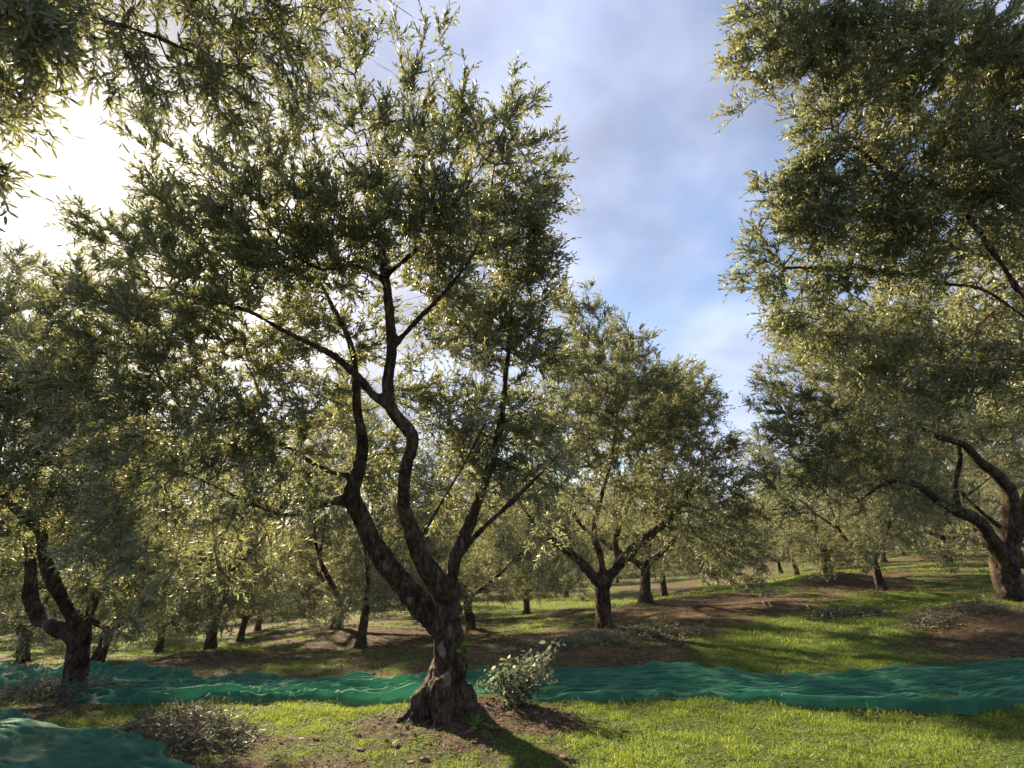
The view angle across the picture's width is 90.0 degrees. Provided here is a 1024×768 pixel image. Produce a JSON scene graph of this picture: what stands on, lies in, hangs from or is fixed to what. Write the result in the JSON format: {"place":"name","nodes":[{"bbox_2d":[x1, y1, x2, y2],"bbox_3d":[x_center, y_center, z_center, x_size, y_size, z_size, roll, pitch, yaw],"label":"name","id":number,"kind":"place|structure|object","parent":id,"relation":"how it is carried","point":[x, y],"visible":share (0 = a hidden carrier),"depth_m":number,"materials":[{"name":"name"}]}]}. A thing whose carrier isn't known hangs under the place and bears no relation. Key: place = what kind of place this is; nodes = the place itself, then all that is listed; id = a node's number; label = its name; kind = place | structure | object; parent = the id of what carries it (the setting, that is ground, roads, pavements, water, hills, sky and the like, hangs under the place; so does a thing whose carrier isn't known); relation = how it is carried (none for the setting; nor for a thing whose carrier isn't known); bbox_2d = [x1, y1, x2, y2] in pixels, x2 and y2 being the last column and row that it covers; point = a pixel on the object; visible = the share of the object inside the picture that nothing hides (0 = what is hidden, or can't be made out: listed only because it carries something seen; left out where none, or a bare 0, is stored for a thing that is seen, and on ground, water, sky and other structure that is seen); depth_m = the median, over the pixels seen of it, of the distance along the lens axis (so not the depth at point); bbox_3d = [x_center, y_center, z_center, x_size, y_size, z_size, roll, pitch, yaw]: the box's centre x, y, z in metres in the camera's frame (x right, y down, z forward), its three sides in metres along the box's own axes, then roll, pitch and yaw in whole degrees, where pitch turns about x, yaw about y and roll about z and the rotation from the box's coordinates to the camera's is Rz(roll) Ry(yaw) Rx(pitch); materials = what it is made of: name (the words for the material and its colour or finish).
{"place":"outdoors","nodes":[
{"label":"outdoors","id":0,"kind":"place"},
{"bbox_2d":[0,533,1023,767],"bbox_3d":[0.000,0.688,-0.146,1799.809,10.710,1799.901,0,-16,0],"label":"ground","id":1,"kind":"structure","parent":0,"point":[838,582],"depth_m":7.51,"materials":[{"name":"green plant"}]},
{"bbox_2d":[0,526,112,653],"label":"olive tree","id":2,"kind":"object","parent":1,"relation":"on","point":[59,617],"visible":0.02,"depth_m":18.96,"materials":[{"name":"green plant"}]},
{"bbox_2d":[0,665,147,706],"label":"brush pile","id":3,"kind":"object","parent":1,"relation":"on","point":[34,688],"visible":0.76,"depth_m":5.81,"materials":[{"name":"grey plant"}]},
{"bbox_2d":[0,466,167,662],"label":"olive tree","id":4,"kind":"object","parent":1,"relation":"on","point":[26,659],"visible":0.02,"depth_m":12.51,"materials":[{"name":"green plant"}]},
{"bbox_2d":[0,707,197,767],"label":"harvest net","id":5,"kind":"object","parent":1,"relation":"on","point":[26,741],"visible":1,"depth_m":3.53,"materials":[{"name":"teal fabric"}]},
{"bbox_2d":[0,232,209,685],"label":"olive tree","id":6,"kind":"object","parent":1,"relation":"on","point":[73,629],"visible":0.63,"depth_m":5.98,"materials":[{"name":"green plant"}]},
{"bbox_2d":[0,422,253,663],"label":"olive tree","id":7,"kind":"object","parent":1,"relation":"on","point":[99,654],"visible":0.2,"depth_m":9.83,"materials":[{"name":"green plant"}]},
{"bbox_2d":[70,512,257,652],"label":"olive tree","id":8,"kind":"object","parent":1,"relation":"on","point":[160,641],"visible":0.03,"depth_m":16.19,"materials":[{"name":"green plant"}]},
{"bbox_2d":[109,686,272,763],"bbox_3d":[-2.686,2.824,4.160,1.813,0.633,1.192,-13,-20,37],"label":"brush pile","id":9,"kind":"object","parent":1,"relation":"on","point":[175,725],"visible":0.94,"depth_m":4.07,"materials":[{"name":"grey plant"}]},
{"bbox_2d":[61,416,339,654],"bbox_3d":[-7.116,3.815,12.606,5.952,6.193,5.926,-13,-21,39],"label":"olive tree","id":10,"kind":"object","parent":1,"relation":"on","point":[211,630],"visible":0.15,"depth_m":11.57,"materials":[{"name":"green plant"}]},
{"bbox_2d":[0,0,413,232],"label":"olive tree","id":11,"kind":"object","parent":1,"relation":"on","point":[34,34],"visible":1,"depth_m":2.77,"materials":[{"name":"green plant"}]},
{"bbox_2d":[168,517,331,641],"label":"olive tree","id":12,"kind":"object","parent":1,"relation":"on","point":[241,633],"visible":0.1,"depth_m":18.18,"materials":[{"name":"green plant"}]},
{"bbox_2d":[204,534,316,630],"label":"olive tree","id":13,"kind":"object","parent":1,"relation":"on","point":[258,627],"visible":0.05,"depth_m":20.98,"materials":[{"name":"green plant"}]},
{"bbox_2d":[0,0,599,724],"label":"olive tree","id":14,"kind":"object","parent":1,"relation":"on","point":[448,224],"visible":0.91,"depth_m":4.71,"materials":[{"name":"green plant"}]},
{"bbox_2d":[261,509,339,587],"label":"olive tree","id":15,"kind":"object","parent":1,"relation":"on","point":[318,546],"visible":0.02,"depth_m":34.51,"materials":[{"name":"green plant"}]},
{"bbox_2d":[223,383,420,629],"bbox_3d":[-4.877,3.404,14.276,5.181,7.225,5.426,-4,-16,13],"label":"olive tree","id":16,"kind":"object","parent":1,"relation":"on","point":[324,568],"visible":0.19,"depth_m":13.15,"materials":[{"name":"green plant"}]},
{"bbox_2d":[310,537,379,609],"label":"olive tree","id":17,"kind":"object","parent":1,"relation":"on","point":[324,587],"visible":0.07,"depth_m":28.19,"materials":[{"name":"green plant"}]},
{"bbox_2d":[228,417,474,648],"bbox_3d":[-3.139,3.451,11.762,5.049,5.426,5.024,-6,-17,20],"label":"olive tree","id":18,"kind":"object","parent":1,"relation":"on","point":[369,602],"visible":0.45,"depth_m":11.00,"materials":[{"name":"green plant"}]},
{"bbox_2d":[318,519,394,601],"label":"olive tree","id":19,"kind":"object","parent":1,"relation":"on","point":[344,543],"visible":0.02,"depth_m":34.08,"materials":[{"name":"green plant"}]},
{"bbox_2d":[380,737,401,745],"bbox_3d":[-0.952,2.798,3.991,0.182,0.044,0.125,0,-16,0],"label":"weed","id":20,"kind":"object","parent":1,"relation":"on","point":[387,741],"visible":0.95,"depth_m":4.00,"materials":[{"name":"green plant"}]},
{"bbox_2d":[340,500,466,610],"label":"olive tree","id":21,"kind":"object","parent":1,"relation":"on","point":[383,537],"visible":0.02,"depth_m":22.59,"materials":[{"name":"green plant"}]},
{"bbox_2d":[407,731,424,738],"bbox_3d":[-0.776,2.842,4.129,0.154,0.036,0.147,4,-16,-14],"label":"weed","id":22,"kind":"object","parent":1,"relation":"on","point":[415,734],"visible":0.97,"depth_m":4.15,"materials":[{"name":"green plant"}]},
{"bbox_2d":[357,498,484,603],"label":"olive tree","id":23,"kind":"object","parent":1,"relation":"on","point":[472,581],"visible":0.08,"depth_m":18.23,"materials":[{"name":"green plant"}]},
{"bbox_2d":[428,512,485,575],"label":"olive tree","id":24,"kind":"object","parent":1,"relation":"on","point":[471,545],"depth_m":34.87,"materials":[{"name":"green plant"}]},
{"bbox_2d":[437,522,506,590],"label":"olive tree","id":25,"kind":"object","parent":1,"relation":"on","point":[483,547],"visible":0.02,"depth_m":30.08,"materials":[{"name":"green plant"}]},
{"bbox_2d":[377,425,570,629],"bbox_3d":[-1.185,3.879,13.807,5.320,5.746,5.346,-4,-16,13],"label":"olive tree","id":26,"kind":"object","parent":1,"relation":"on","point":[468,612],"visible":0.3,"depth_m":13.39,"materials":[{"name":"green plant"}]},
{"bbox_2d":[469,713,485,726],"bbox_3d":[-0.309,2.939,4.461,0.177,0.077,0.282,0,-16,0],"label":"weed","id":27,"kind":"object","parent":1,"relation":"on","point":[476,721],"visible":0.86,"depth_m":4.49,"materials":[{"name":"green plant"}]},
{"bbox_2d":[479,553,514,592],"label":"olive tree","id":28,"kind":"object","parent":1,"relation":"on","point":[507,584],"visible":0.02,"depth_m":32.25,"materials":[{"name":"green plant"}]},
{"bbox_2d":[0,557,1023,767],"bbox_3d":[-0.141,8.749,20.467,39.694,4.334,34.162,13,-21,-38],"label":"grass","id":29,"kind":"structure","parent":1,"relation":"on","point":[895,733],"depth_m":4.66,"materials":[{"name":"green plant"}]},
{"bbox_2d":[0,657,1023,714],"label":"harvest net","id":30,"kind":"object","parent":1,"relation":"on","point":[651,679],"visible":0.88,"depth_m":5.46,"materials":[{"name":"teal fabric"}]},
{"bbox_2d":[0,572,1023,767],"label":"leaf litter","id":31,"kind":"object","parent":1,"relation":"on","point":[481,697],"visible":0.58,"depth_m":7.58,"materials":[{"name":"brown plant"}]},
{"bbox_2d":[473,636,565,708],"bbox_3d":[0.057,2.855,5.083,0.848,0.679,0.669,-11,-19,32],"label":"shrub","id":32,"kind":"object","parent":1,"relation":"on","point":[516,689],"visible":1,"depth_m":4.98,"materials":[{"name":"green plant"}]},
{"bbox_2d":[476,470,565,596],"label":"olive tree","id":33,"kind":"object","parent":1,"relation":"on","point":[497,563],"visible":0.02,"depth_m":28.38,"materials":[{"name":"green plant"}]},
{"bbox_2d":[19,614,1023,767],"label":"soil clods","id":34,"kind":"object","parent":1,"relation":"on","point":[427,758],"visible":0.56,"depth_m":4.68,"materials":[{"name":"brown soil"}]},
{"bbox_2d":[458,482,595,614],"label":"olive tree","id":35,"kind":"object","parent":1,"relation":"on","point":[525,594],"visible":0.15,"depth_m":16.77,"materials":[{"name":"green plant"}]},
{"bbox_2d":[522,481,604,597],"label":"olive tree","id":36,"kind":"object","parent":1,"relation":"on","point":[589,561],"visible":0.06,"depth_m":23.80,"materials":[{"name":"green plant"}]},
{"bbox_2d":[526,621,642,652],"bbox_3d":[1.237,4.182,8.482,2.008,0.598,1.239,0,-16,0],"label":"brush pile","id":37,"kind":"object","parent":1,"relation":"on","point":[602,636],"visible":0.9,"depth_m":8.35,"materials":[{"name":"green plant"}]},
{"bbox_2d":[577,510,625,555],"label":"olive tree","id":38,"kind":"object","parent":1,"relation":"on","point":[598,520],"visible":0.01,"depth_m":50.03,"materials":[{"name":"green plant"}]},
{"bbox_2d":[585,512,633,567],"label":"olive tree","id":39,"kind":"object","parent":1,"relation":"on","point":[604,545],"visible":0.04,"depth_m":41.39,"materials":[{"name":"green plant"}]},
{"bbox_2d":[583,515,639,582],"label":"olive tree","id":40,"kind":"object","parent":1,"relation":"on","point":[618,578],"visible":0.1,"depth_m":33.74,"materials":[{"name":"green plant"}]},
{"bbox_2d":[488,265,778,628],"bbox_3d":[2.331,1.322,9.550,5.300,6.843,2.652,5,-17,-16],"label":"olive tree","id":41,"kind":"object","parent":1,"relation":"on","point":[683,401],"visible":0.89,"depth_m":9.35,"materials":[{"name":"green plant"}]},
{"bbox_2d":[537,325,784,602],"bbox_3d":[3.630,2.268,13.805,5.788,7.707,5.526,3,-16,-11],"label":"olive tree","id":42,"kind":"object","parent":1,"relation":"on","point":[644,565],"visible":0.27,"depth_m":12.78,"materials":[{"name":"green plant"}]},
{"bbox_2d":[597,464,727,596],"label":"olive tree","id":43,"kind":"object","parent":1,"relation":"on","point":[663,587],"visible":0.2,"depth_m":18.06,"materials":[{"name":"green plant"}]},
{"bbox_2d":[638,521,696,568],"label":"olive tree","id":44,"kind":"object","parent":1,"relation":"on","point":[672,550],"visible":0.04,"depth_m":42.70,"materials":[{"name":"green plant"}]},
{"bbox_2d":[615,614,721,640],"bbox_3d":[2.664,4.314,8.979,1.928,0.511,1.649,0,-16,0],"label":"brush pile","id":45,"kind":"object","parent":1,"relation":"on","point":[658,629],"visible":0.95,"depth_m":8.70,"materials":[{"name":"green plant"}]},
{"bbox_2d":[746,496,820,573],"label":"olive tree","id":46,"kind":"object","parent":1,"relation":"on","point":[779,568],"visible":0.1,"depth_m":27.92,"materials":[{"name":"green plant"}]},
{"bbox_2d":[724,465,869,574],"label":"olive tree","id":47,"kind":"object","parent":1,"relation":"on","point":[795,572],"visible":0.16,"depth_m":21.85,"materials":[{"name":"green plant"}]},
{"bbox_2d":[725,390,932,572],"bbox_3d":[9.423,3.087,15.724,5.655,5.884,5.630,13,-20,-38],"label":"olive tree","id":48,"kind":"object","parent":1,"relation":"on","point":[763,451],"visible":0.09,"depth_m":15.47,"materials":[{"name":"green plant"}]},
{"bbox_2d":[802,599,894,621],"bbox_3d":[6.126,4.230,9.416,1.493,0.512,1.434,0,-16,0],"label":"brush pile","id":49,"kind":"object","parent":1,"relation":"on","point":[830,613],"visible":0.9,"depth_m":9.28,"materials":[{"name":"green plant"}]},
{"bbox_2d":[707,0,1023,449],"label":"olive tree","id":50,"kind":"object","parent":1,"relation":"on","point":[981,154],"visible":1,"depth_m":4.65,"materials":[{"name":"green plant"}]},
{"bbox_2d":[768,412,988,590],"bbox_3d":[8.568,2.779,12.708,4.729,5.107,4.752,-1,-16,2],"label":"olive tree","id":51,"kind":"object","parent":1,"relation":"on","point":[872,535],"visible":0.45,"depth_m":11.90,"materials":[{"name":"green plant"}]},
{"bbox_2d":[737,244,1023,600],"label":"olive tree","id":52,"kind":"object","parent":1,"relation":"on","point":[1003,548],"visible":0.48,"depth_m":8.53,"materials":[{"name":"green plant"}]},
{"bbox_2d":[814,471,947,561],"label":"olive tree","id":53,"kind":"object","parent":1,"relation":"on","point":[883,558],"visible":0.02,"depth_m":28.80,"materials":[{"name":"green plant"}]},
{"bbox_2d":[869,493,934,555],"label":"olive tree","id":54,"kind":"object","parent":1,"relation":"on","point":[903,553],"visible":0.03,"depth_m":34.08,"materials":[{"name":"green plant"}]},
{"bbox_2d":[838,413,1023,565],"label":"olive tree","id":55,"kind":"object","parent":1,"relation":"on","point":[944,537],"visible":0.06,"depth_m":18.88,"materials":[{"name":"green plant"}]},
{"bbox_2d":[880,463,982,561],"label":"olive tree","id":56,"kind":"object","parent":1,"relation":"on","point":[934,540],"visible":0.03,"depth_m":24.12,"materials":[{"name":"green plant"}]},
{"bbox_2d":[887,399,1023,568],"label":"olive tree","id":57,"kind":"object","parent":1,"relation":"on","point":[995,524],"visible":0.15,"depth_m":14.20,"materials":[{"name":"green plant"}]},
{"bbox_2d":[895,592,1023,631],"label":"brush pile","id":58,"kind":"object","parent":1,"relation":"on","point":[928,613],"visible":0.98,"depth_m":8.10,"materials":[{"name":"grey plant"}]},
{"bbox_2d":[962,453,1001,544],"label":"olive tree","id":59,"kind":"object","parent":1,"relation":"on","point":[967,491],"visible":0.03,"depth_m":35.17,"materials":[{"name":"green plant"}]},
{"bbox_2d":[963,447,1023,546],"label":"olive tree","id":60,"kind":"object","parent":1,"relation":"on","point":[1000,495],"visible":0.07,"depth_m":30.81,"materials":[{"name":"green plant"}]},
{"bbox_2d":[0,0,1023,527],"label":"sky","id":61,"kind":"structure","parent":0,"point":[629,80],"materials":[{"name":"blue"}]}
]}

